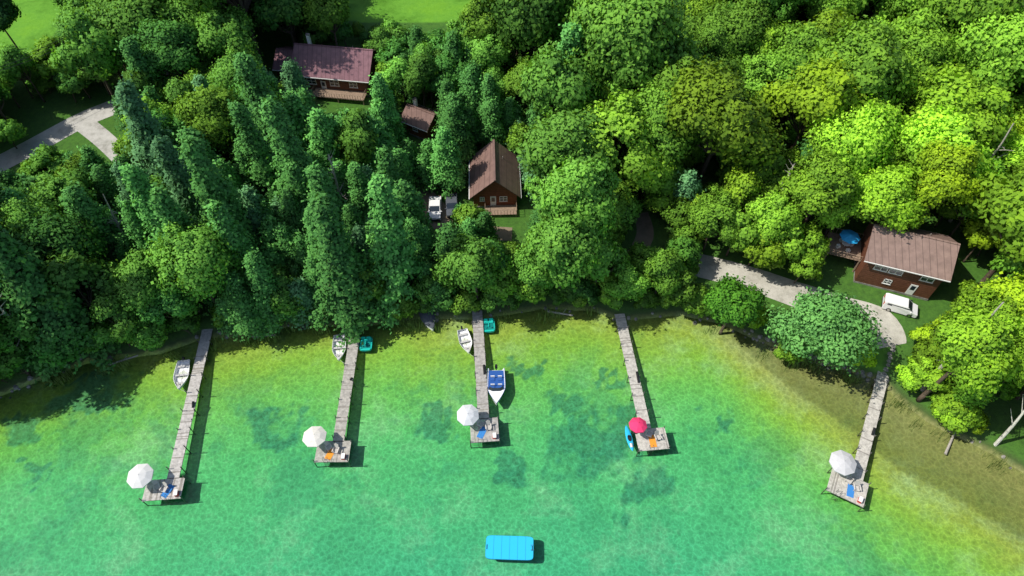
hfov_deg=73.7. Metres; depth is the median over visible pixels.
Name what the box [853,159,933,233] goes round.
tree
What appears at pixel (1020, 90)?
tree
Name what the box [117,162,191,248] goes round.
tree
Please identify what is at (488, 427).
chair
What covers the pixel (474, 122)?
tree
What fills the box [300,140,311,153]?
tree
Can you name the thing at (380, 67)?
tree
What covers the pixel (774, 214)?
tree
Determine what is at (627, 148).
tree
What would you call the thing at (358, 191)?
tree
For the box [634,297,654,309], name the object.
tree
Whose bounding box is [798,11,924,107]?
tree
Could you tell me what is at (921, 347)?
tree
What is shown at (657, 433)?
chair
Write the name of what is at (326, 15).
tree
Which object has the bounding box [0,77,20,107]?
tree
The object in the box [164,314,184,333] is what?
tree
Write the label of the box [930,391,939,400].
tree
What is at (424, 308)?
tree
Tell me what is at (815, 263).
tree
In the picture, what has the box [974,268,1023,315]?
tree
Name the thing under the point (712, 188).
tree
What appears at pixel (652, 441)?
dock gear
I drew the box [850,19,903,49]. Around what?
tree
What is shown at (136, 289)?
tree
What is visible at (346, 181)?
tree
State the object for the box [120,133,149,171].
tree
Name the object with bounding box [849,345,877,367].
tree
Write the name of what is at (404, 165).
tree
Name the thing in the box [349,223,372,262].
tree
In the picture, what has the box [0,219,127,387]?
tree
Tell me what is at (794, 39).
tree
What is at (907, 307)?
van
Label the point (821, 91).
tree
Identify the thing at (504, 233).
driveway
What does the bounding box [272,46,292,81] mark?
cabin annex
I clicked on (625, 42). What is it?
tree
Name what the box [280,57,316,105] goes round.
tree
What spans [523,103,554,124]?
tree
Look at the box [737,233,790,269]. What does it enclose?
tree
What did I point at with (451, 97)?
tree
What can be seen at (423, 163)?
tree
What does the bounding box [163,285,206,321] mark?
tree
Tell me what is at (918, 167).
tree
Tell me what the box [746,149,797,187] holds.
tree
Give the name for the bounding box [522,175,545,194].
tree
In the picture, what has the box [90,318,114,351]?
tree
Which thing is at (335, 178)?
snag
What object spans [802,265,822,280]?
tree
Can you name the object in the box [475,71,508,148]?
tree
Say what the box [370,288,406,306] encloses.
tree
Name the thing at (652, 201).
tree
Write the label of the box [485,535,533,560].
swim raft
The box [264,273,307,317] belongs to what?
tree
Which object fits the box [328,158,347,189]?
tree
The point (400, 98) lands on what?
tree
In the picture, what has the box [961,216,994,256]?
tree
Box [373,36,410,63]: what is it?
tree
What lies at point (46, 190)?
tree
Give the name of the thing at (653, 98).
tree
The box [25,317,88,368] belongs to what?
tree
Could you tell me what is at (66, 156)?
tree
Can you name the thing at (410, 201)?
tree
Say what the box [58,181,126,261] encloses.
tree
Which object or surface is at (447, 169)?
tree
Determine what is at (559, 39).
tree
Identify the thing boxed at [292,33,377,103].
cabin
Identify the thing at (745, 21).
tree
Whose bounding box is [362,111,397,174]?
tree
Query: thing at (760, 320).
tree
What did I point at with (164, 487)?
chair
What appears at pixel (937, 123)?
tree
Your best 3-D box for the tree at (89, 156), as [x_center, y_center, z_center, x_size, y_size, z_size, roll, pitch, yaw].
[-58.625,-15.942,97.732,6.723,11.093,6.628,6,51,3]
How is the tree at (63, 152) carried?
on the ground at (734, 480)
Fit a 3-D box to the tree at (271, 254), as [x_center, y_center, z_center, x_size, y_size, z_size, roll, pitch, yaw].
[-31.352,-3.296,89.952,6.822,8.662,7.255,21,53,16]
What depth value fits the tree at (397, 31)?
117.53 m
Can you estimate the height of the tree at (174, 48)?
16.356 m
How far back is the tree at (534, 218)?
94.53 m
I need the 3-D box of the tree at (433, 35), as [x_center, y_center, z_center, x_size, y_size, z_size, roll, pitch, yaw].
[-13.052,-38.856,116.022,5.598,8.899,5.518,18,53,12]
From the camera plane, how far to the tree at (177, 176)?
84.78 m
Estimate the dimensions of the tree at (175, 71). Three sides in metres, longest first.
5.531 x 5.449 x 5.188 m
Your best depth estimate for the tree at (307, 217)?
82.98 m
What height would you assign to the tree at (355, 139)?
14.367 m
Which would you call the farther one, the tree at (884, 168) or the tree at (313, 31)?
the tree at (313, 31)
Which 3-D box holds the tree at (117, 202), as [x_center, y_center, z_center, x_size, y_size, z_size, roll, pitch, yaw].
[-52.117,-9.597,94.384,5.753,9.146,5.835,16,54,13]
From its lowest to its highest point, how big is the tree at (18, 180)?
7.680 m
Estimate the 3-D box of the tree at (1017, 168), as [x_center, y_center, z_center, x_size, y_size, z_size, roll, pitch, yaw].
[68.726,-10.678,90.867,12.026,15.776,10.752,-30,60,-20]
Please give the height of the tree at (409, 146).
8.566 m
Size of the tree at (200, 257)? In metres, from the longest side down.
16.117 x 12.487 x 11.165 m
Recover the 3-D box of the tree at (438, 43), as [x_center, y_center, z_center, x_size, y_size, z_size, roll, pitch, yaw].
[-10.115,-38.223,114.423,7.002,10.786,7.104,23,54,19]
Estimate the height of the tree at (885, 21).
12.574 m
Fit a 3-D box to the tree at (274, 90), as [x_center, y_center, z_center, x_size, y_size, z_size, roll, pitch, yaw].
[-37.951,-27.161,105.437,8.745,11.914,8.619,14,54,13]
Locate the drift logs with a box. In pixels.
[108,309,955,454]
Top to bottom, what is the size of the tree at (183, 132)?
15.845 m
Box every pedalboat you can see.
[359,336,372,351]
[483,318,494,332]
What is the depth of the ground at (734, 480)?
80.43 m
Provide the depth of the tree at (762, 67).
102.02 m
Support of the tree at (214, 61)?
on the ground at (734, 480)
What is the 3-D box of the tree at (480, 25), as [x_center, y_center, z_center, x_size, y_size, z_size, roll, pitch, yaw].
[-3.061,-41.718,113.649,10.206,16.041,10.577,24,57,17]
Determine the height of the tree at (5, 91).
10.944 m
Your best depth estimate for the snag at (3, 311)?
76.66 m
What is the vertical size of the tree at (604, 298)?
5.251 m
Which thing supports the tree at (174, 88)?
on the ground at (734, 480)
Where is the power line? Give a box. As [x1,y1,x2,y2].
[0,36,127,117]
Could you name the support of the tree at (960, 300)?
on the ground at (734, 480)
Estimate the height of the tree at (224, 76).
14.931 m
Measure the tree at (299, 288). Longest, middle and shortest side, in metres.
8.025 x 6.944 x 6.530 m
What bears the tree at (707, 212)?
on the ground at (734, 480)
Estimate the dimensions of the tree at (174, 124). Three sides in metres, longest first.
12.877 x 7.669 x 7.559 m
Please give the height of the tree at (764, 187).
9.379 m
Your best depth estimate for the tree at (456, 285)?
87.22 m
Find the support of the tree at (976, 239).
on the ground at (734, 480)
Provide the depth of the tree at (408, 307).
87.85 m
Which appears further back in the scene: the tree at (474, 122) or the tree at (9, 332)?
the tree at (474, 122)
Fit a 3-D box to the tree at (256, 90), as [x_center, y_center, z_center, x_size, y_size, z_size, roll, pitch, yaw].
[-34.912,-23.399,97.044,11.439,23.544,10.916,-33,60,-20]
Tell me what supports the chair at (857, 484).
on the dock at (863, 453)
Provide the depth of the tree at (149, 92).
100.35 m
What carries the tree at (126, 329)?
on the ground at (734, 480)
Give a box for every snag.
[0,295,39,344]
[103,194,123,234]
[326,152,349,204]
[920,302,1003,391]
[948,123,1013,221]
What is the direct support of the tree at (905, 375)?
on the ground at (734, 480)
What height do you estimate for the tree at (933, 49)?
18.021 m
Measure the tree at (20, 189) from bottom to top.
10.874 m
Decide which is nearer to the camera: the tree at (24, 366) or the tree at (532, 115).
the tree at (24, 366)
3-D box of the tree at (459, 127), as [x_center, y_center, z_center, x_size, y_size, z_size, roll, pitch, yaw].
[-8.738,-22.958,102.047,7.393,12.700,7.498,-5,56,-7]
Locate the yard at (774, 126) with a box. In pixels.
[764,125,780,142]
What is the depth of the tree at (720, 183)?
101.53 m
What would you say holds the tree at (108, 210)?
on the ground at (734, 480)
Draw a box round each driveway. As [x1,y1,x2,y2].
[414,182,511,240]
[696,254,905,347]
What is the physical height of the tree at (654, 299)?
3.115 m
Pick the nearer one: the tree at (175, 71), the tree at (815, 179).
the tree at (815, 179)
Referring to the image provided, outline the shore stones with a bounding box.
[0,306,1011,468]
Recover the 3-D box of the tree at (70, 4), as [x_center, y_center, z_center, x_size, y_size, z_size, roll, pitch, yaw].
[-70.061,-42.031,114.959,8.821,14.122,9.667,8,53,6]
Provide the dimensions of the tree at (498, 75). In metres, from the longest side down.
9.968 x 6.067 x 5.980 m
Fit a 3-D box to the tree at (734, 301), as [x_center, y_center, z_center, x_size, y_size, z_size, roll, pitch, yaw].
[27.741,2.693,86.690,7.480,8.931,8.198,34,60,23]
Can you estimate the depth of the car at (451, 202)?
100.28 m
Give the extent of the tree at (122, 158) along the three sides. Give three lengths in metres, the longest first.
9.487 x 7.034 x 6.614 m
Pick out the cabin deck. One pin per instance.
(839, 246)
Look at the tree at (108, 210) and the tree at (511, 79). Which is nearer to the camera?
the tree at (108, 210)
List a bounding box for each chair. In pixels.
[151,479,159,490]
[159,482,167,492]
[324,440,331,450]
[331,443,339,453]
[476,419,484,427]
[485,420,491,429]
[645,429,652,437]
[654,430,661,440]
[844,475,853,484]
[853,480,860,491]
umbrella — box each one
[127,464,153,488]
[302,426,326,446]
[457,404,478,425]
[629,417,646,433]
[829,450,856,475]
[840,230,859,243]
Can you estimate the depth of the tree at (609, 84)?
98.72 m
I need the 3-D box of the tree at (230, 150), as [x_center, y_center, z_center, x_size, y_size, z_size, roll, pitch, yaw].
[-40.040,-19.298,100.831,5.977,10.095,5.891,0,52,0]
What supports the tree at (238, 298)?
on the ground at (734, 480)
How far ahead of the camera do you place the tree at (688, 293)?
86.61 m
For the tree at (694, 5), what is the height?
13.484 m
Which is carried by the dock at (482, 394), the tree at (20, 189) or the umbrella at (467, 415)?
the umbrella at (467, 415)
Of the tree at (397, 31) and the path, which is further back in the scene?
the tree at (397, 31)
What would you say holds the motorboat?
on the water
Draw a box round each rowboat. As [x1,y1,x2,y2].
[173,357,189,390]
[332,334,345,362]
[457,326,471,352]
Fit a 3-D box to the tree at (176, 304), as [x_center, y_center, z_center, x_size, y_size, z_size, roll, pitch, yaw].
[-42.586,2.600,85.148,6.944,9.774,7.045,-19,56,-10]
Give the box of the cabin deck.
[825,228,863,271]
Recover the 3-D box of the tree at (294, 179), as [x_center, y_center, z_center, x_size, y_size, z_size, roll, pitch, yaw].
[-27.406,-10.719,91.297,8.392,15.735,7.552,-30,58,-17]
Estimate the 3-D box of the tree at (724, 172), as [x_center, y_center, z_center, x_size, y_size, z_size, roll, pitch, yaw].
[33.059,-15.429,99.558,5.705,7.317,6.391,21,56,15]
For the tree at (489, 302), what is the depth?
88.12 m
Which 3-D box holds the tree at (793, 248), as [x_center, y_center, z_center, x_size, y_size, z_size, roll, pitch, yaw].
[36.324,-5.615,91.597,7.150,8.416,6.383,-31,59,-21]
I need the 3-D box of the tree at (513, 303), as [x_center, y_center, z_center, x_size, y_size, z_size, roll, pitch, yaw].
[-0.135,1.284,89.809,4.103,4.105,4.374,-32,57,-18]
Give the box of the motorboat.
[487,364,505,405]
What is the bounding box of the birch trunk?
[993,399,1023,445]
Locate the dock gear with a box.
[160,364,875,503]
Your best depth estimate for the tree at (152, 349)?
85.35 m
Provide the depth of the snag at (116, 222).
87.42 m
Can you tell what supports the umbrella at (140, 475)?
on the dock at (178, 454)
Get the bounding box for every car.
[427,196,441,220]
[445,193,457,217]
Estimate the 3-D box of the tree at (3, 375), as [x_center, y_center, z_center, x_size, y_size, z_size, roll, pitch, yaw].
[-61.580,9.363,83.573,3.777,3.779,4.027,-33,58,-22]
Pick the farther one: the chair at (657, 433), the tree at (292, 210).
the tree at (292, 210)
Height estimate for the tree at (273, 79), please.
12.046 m
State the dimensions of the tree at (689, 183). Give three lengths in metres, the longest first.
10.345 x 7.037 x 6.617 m
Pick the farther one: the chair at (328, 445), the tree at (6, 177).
the tree at (6, 177)
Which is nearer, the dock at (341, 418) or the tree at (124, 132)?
the dock at (341, 418)
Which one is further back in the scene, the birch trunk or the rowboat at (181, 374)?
the rowboat at (181, 374)
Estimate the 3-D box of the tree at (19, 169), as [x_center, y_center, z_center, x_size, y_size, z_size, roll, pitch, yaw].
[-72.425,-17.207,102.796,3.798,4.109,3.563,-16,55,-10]
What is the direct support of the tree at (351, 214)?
on the ground at (734, 480)
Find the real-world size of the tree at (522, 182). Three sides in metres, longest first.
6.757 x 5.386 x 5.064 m
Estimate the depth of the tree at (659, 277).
87.84 m
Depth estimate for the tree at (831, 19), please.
104.65 m
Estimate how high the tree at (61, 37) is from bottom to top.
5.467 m
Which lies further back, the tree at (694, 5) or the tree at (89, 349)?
the tree at (694, 5)
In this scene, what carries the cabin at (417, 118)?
on the ground at (734, 480)
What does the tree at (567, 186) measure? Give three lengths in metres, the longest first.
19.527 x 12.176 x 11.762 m
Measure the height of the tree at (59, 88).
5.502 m
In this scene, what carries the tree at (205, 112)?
on the ground at (734, 480)
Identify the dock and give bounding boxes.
[139,329,212,505]
[313,334,361,466]
[470,310,499,447]
[614,314,669,456]
[821,371,888,511]
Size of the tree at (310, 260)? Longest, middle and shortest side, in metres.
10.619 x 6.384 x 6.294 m
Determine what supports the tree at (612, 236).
on the ground at (734, 480)
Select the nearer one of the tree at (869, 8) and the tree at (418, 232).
the tree at (418, 232)
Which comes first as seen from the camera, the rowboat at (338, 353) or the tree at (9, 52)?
the rowboat at (338, 353)
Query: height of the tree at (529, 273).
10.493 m
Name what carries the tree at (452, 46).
on the ground at (734, 480)
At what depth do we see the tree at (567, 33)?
97.11 m
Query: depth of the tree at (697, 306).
87.67 m
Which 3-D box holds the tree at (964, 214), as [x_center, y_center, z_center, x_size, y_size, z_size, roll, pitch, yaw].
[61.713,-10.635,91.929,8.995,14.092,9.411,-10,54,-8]
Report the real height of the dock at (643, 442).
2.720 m
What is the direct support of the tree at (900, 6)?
on the ground at (734, 480)
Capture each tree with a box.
[0,0,25,49]
[0,42,45,102]
[0,54,33,98]
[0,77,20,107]
[0,83,12,120]
[0,119,28,148]
[0,167,21,187]
[0,185,28,204]
[0,197,69,252]
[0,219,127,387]
[0,309,42,354]
[0,339,30,375]
[0,372,14,382]
[1,187,28,202]
[1,353,17,378]
[4,362,35,375]
[6,207,109,301]
[12,172,30,187]
[17,159,30,173]
[18,175,40,195]
[20,48,54,81]
[20,141,66,177]
[20,166,98,217]
[21,347,50,371]
[24,75,38,90]
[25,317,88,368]
[26,32,61,79]
[31,76,55,93]
[34,245,121,312]
[37,173,59,181]
[45,149,75,171]
[48,7,123,98]
[50,0,67,9]
[50,0,113,69]
[51,34,67,44]
[53,69,94,98]
[55,76,85,102]
[55,150,93,188]
[58,151,74,164]
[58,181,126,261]
[65,0,170,70]
[73,0,123,81]
[76,67,113,95]
[76,143,116,202]
[79,313,95,354]
[80,321,106,353]
[81,256,126,301]
[86,288,144,342]
[88,163,120,213]
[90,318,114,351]
[98,205,124,227]
[105,247,182,315]
[108,95,126,133]
[108,319,130,346]
[110,152,135,181]
[110,159,139,210]
[110,195,122,217]
[111,73,184,187]
[111,134,131,157]
[112,230,136,262]
[114,35,170,107]
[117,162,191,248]
[118,199,149,250]
[119,129,130,139]
[120,95,176,129]
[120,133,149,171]
[123,68,165,101]
[128,15,200,77]
[128,318,167,350]
[136,286,193,325]
[139,85,176,113]
[143,216,245,302]
[145,182,218,315]
[147,334,165,351]
[148,129,205,225]
[148,173,173,195]
[151,108,191,144]
[156,0,225,30]
[159,76,207,117]
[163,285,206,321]
[164,71,188,81]
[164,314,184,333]
[165,68,189,77]
[165,310,202,334]
[167,81,243,169]
[172,121,237,172]
[173,130,263,248]
[183,68,208,83]
[186,0,265,67]
[189,50,219,73]
[191,73,220,153]
[192,4,258,61]
[203,199,268,286]
[206,46,266,91]
[207,52,264,70]
[209,303,225,328]
[211,291,238,339]
[212,155,247,189]
[215,271,279,341]
[220,131,238,166]
[222,175,268,208]
[225,79,283,139]
[227,99,281,203]
[231,138,265,198]
[232,7,255,35]
[232,49,303,143]
[234,0,309,42]
[236,182,277,249]
[242,247,303,337]
[247,82,283,106]
[251,0,300,45]
[254,94,333,212]
[255,214,286,252]
[257,242,287,268]
[259,69,283,99]
[261,66,279,83]
[263,263,303,313]
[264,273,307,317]
[265,194,281,216]
[265,316,288,328]
[270,222,306,268]
[276,209,281,222]
[277,81,284,91]
[277,159,309,207]
[277,186,307,234]
[278,88,314,148]
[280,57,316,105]
[284,229,309,269]
[285,262,306,278]
[286,274,317,330]
[292,87,318,112]
[299,23,330,43]
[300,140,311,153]
[300,200,318,268]
[301,0,352,45]
[301,191,388,355]
[301,253,322,306]
[302,160,361,229]
[302,308,316,320]
[303,104,348,176]
[304,148,326,169]
[327,21,353,46]
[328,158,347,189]
[332,107,380,166]
[334,107,348,149]
[334,184,349,203]
[340,203,365,241]
[341,173,351,193]
[345,160,374,222]
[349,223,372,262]
[351,20,365,37]
[355,261,389,302]
[358,28,373,47]
[361,27,391,53]
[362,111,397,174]
[362,163,373,200]
[362,170,425,333]
[362,217,374,238]
[364,213,375,219]
[368,72,415,147]
[369,92,403,115]
[370,24,380,38]
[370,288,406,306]
[371,144,431,221]
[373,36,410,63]
[374,98,410,140]
[375,59,391,73]
[380,16,402,28]
[380,55,411,106]
[384,25,410,48]
[389,34,409,58]
[391,145,421,192]
[392,179,437,241]
[392,294,421,319]
[394,53,426,103]
[395,90,405,105]
[397,137,421,179]
[400,51,439,106]
[403,217,435,266]
[407,25,427,55]
[408,40,439,98]
[409,264,443,303]
[411,152,442,192]
[413,261,432,288]
[415,296,436,313]
[419,138,435,158]
[419,286,457,311]
[423,28,444,38]
[423,54,438,107]
[423,124,468,198]
[423,279,450,314]
[424,52,468,93]
[426,34,437,44]
[427,221,462,267]
[428,31,464,52]
[430,230,503,311]
[430,256,463,294]
[431,91,485,152]
[432,48,443,59]
[433,78,462,129]
[434,100,478,172]
[437,28,467,94]
[443,15,480,44]
[448,287,481,315]
[450,202,461,226]
[451,202,487,230]
[456,58,483,132]
[457,214,482,240]
[458,0,512,45]
[461,31,514,71]
[462,46,483,79]
[462,104,484,150]
[471,0,579,57]
[474,209,501,242]
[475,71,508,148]
[476,259,522,307]
[479,287,511,312]
[482,67,509,102]
[483,236,511,268]
[497,244,519,287]
[498,290,522,311]
[499,57,514,73]
[500,96,525,145]
[500,241,521,249]
[501,55,536,111]
[502,95,524,115]
[503,59,521,74]
[503,120,535,151]
[504,117,525,154]
[507,95,525,109]
[509,100,615,180]
[511,37,527,61]
[511,246,553,303]
[513,292,541,302]
[516,40,605,119]
[516,150,524,174]
[516,202,606,291]
[516,281,551,305]
[518,160,529,191]
[520,170,549,200]
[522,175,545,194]
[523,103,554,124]
[523,192,543,233]
[524,103,546,127]
[526,149,621,241]
[526,252,560,290]
[546,287,564,305]
[551,36,561,50]
[552,21,585,113]
[552,84,616,109]
[553,277,578,303]
[562,0,714,95]
[568,277,601,305]
[570,294,587,308]
[574,236,630,283]
[576,89,670,187]
[576,176,636,240]
[579,265,609,285]
[594,78,625,107]
[597,271,629,304]
[597,279,626,309]
[601,231,617,243]
[604,264,651,303]
[608,135,631,157]
[613,146,680,214]
[613,192,641,232]
[614,222,627,245]
[628,241,655,275]
[629,78,703,171]
[631,193,644,218]
[633,47,707,92]
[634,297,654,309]
[639,188,676,218]
[642,248,687,294]
[643,288,661,308]
[644,248,682,297]
[651,161,689,196]
[653,55,787,189]
[653,291,669,308]
[660,193,693,229]
[662,234,703,269]
[663,269,702,306]
[667,225,702,249]
[671,0,730,20]
[673,168,706,224]
[676,144,701,168]
[677,8,704,44]
[682,141,707,164]
[682,283,711,317]
[683,190,742,250]
[683,192,719,224]
[686,264,699,277]
[689,0,776,58]
[692,15,738,59]
[693,45,716,63]
[698,182,724,197]
[701,272,769,334]
[704,54,751,94]
[714,154,730,166]
[716,173,726,186]
[717,209,761,255]
[719,160,733,184]
[724,164,767,213]
[726,0,735,8]
[732,154,769,177]
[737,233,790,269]
[738,45,799,109]
[738,50,769,84]
[742,180,800,217]
[745,186,806,245]
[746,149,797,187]
[747,0,813,19]
[748,304,773,329]
[750,18,786,54]
[755,50,875,148]
[762,286,889,375]
[763,223,814,262]
[768,19,837,78]
[769,52,811,131]
[772,1,806,24]
[772,330,809,363]
[774,145,864,223]
[779,145,808,170]
[781,19,808,27]
[781,116,812,147]
[785,135,822,170]
[787,219,831,259]
[788,252,825,283]
[793,133,813,150]
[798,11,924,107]
[799,94,903,181]
[800,7,854,41]
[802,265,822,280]
[803,0,861,21]
[814,174,877,237]
[846,89,907,143]
[847,0,897,21]
[849,159,897,217]
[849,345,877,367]
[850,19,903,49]
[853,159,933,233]
[854,4,873,20]
[857,15,894,27]
[868,0,963,32]
[882,139,913,169]
[886,3,966,60]
[886,142,941,214]
[891,76,923,116]
[893,22,957,86]
[894,98,1001,197]
[894,364,925,392]
[896,109,916,163]
[900,59,1018,153]
[906,352,947,381]
[907,0,1023,42]
[908,322,933,340]
[909,368,956,393]
[910,335,951,379]
[913,137,984,222]
[916,302,1023,402]
[928,385,983,418]
[929,323,942,341]
[930,311,949,327]
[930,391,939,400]
[931,399,960,426]
[932,61,979,88]
[934,202,960,227]
[939,308,1023,381]
[940,156,1011,236]
[943,404,986,435]
[945,8,1023,95]
[947,286,999,310]
[951,374,1006,409]
[958,278,998,295]
[960,167,1023,286]
[960,214,1002,262]
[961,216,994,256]
[962,285,1023,317]
[970,413,990,434]
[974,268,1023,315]
[987,252,1023,281]
[993,131,1023,176]
[997,382,1022,400]
[1002,115,1023,169]
[1002,312,1023,387]
[1005,92,1023,125]
[1006,76,1023,95]
[1009,82,1023,95]
[1010,154,1023,181]
[1015,390,1023,399]
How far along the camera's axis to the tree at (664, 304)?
89.21 m
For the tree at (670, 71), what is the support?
on the ground at (734, 480)
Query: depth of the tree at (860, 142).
89.57 m
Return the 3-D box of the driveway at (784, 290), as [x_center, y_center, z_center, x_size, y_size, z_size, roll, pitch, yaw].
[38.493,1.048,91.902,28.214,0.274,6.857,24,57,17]
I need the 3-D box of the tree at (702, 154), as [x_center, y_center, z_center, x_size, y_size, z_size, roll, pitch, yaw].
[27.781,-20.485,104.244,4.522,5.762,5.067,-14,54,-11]
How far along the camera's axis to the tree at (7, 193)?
86.09 m
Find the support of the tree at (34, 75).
on the ground at (734, 480)
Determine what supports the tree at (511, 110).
on the ground at (734, 480)
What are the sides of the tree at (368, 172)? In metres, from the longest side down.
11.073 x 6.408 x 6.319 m
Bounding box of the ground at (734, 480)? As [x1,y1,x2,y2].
[0,0,1023,575]
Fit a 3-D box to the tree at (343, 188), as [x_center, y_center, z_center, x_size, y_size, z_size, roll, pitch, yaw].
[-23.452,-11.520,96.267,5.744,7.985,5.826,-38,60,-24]
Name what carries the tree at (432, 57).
on the ground at (734, 480)
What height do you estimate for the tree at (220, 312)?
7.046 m
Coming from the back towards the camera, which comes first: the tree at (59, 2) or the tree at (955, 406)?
the tree at (59, 2)
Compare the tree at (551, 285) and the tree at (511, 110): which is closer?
the tree at (551, 285)
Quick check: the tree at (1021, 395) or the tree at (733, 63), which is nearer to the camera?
the tree at (1021, 395)
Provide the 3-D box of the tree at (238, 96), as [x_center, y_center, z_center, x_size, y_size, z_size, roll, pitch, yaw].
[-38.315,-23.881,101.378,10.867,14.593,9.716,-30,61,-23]
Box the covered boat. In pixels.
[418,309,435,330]
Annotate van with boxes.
[881,293,917,317]
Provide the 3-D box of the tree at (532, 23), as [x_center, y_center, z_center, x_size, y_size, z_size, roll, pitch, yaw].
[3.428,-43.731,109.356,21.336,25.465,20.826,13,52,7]
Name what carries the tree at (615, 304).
on the ground at (734, 480)
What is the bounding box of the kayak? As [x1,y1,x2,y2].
[625,426,633,450]
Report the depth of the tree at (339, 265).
82.35 m
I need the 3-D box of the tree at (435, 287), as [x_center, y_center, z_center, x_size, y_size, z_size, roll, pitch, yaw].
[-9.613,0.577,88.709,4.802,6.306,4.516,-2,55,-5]
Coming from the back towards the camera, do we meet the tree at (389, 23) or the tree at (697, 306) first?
the tree at (389, 23)
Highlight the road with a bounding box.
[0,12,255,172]
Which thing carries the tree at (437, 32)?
on the ground at (734, 480)
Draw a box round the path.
[627,212,653,252]
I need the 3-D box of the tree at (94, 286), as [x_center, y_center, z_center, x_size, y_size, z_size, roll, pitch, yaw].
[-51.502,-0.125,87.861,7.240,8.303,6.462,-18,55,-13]
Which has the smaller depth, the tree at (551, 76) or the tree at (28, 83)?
the tree at (551, 76)
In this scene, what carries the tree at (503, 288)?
on the ground at (734, 480)
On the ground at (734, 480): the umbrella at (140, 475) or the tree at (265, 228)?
the tree at (265, 228)
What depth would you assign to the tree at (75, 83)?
111.82 m
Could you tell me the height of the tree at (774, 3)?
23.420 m
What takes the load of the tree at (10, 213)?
on the ground at (734, 480)
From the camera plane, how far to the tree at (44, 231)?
80.99 m
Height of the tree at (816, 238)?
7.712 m
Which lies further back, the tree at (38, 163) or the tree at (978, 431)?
the tree at (38, 163)
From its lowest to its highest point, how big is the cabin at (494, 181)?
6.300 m
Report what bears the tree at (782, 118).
on the ground at (734, 480)
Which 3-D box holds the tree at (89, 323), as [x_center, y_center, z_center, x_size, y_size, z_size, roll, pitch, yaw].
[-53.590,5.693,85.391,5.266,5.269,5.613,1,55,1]
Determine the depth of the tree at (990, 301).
78.94 m
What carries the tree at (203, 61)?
on the ground at (734, 480)
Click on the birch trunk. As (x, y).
(1003, 435)
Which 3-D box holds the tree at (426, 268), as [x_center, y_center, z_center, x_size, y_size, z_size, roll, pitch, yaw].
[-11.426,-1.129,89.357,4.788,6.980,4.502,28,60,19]
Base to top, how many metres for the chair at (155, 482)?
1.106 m
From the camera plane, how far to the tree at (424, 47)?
109.43 m
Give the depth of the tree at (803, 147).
98.01 m
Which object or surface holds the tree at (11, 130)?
on the ground at (734, 480)
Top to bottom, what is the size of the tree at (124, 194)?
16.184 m
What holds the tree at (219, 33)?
on the ground at (734, 480)
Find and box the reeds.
[46,305,1013,473]
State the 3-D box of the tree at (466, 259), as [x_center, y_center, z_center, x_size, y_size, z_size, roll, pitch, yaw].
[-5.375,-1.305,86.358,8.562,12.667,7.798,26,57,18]
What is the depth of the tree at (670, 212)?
94.19 m
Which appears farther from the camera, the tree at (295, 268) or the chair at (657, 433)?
the tree at (295, 268)
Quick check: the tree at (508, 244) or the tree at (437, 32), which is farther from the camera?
the tree at (437, 32)
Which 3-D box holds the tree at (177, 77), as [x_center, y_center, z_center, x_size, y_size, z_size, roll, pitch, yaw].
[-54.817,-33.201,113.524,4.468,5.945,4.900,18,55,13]
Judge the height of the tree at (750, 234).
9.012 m
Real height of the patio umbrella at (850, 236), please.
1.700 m
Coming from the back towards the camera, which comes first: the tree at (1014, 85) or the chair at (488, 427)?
the tree at (1014, 85)
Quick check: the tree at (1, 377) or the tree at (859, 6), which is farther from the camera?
the tree at (859, 6)
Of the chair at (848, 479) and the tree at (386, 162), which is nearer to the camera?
the chair at (848, 479)
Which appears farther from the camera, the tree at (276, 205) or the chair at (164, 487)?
the tree at (276, 205)
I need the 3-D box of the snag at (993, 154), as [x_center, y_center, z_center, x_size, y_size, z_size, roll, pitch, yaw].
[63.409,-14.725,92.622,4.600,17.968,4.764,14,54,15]
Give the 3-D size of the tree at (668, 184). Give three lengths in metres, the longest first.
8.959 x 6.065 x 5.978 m
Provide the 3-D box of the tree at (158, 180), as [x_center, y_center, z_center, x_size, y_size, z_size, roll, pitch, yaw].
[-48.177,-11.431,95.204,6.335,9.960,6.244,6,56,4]
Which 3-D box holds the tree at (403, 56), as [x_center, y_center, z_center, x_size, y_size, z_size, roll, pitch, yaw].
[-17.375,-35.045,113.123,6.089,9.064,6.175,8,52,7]
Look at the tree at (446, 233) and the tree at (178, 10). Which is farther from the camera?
the tree at (178, 10)
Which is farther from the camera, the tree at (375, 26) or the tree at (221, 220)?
the tree at (375, 26)
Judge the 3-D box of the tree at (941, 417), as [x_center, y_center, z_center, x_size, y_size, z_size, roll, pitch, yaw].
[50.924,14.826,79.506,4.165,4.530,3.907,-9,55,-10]
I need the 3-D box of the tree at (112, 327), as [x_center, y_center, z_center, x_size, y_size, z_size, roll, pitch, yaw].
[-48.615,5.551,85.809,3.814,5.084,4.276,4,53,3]
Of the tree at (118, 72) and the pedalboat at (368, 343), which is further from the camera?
the tree at (118, 72)
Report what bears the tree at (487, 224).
on the ground at (734, 480)
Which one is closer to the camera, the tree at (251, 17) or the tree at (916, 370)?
the tree at (916, 370)
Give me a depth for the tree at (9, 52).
108.00 m
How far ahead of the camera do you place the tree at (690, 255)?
90.80 m
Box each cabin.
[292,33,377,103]
[401,97,437,139]
[469,139,521,216]
[853,218,960,300]
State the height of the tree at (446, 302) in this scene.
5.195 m
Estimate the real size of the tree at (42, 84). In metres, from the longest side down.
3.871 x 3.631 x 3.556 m
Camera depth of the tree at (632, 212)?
92.66 m
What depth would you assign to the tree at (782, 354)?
84.53 m
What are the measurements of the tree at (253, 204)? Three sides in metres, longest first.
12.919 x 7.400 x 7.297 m

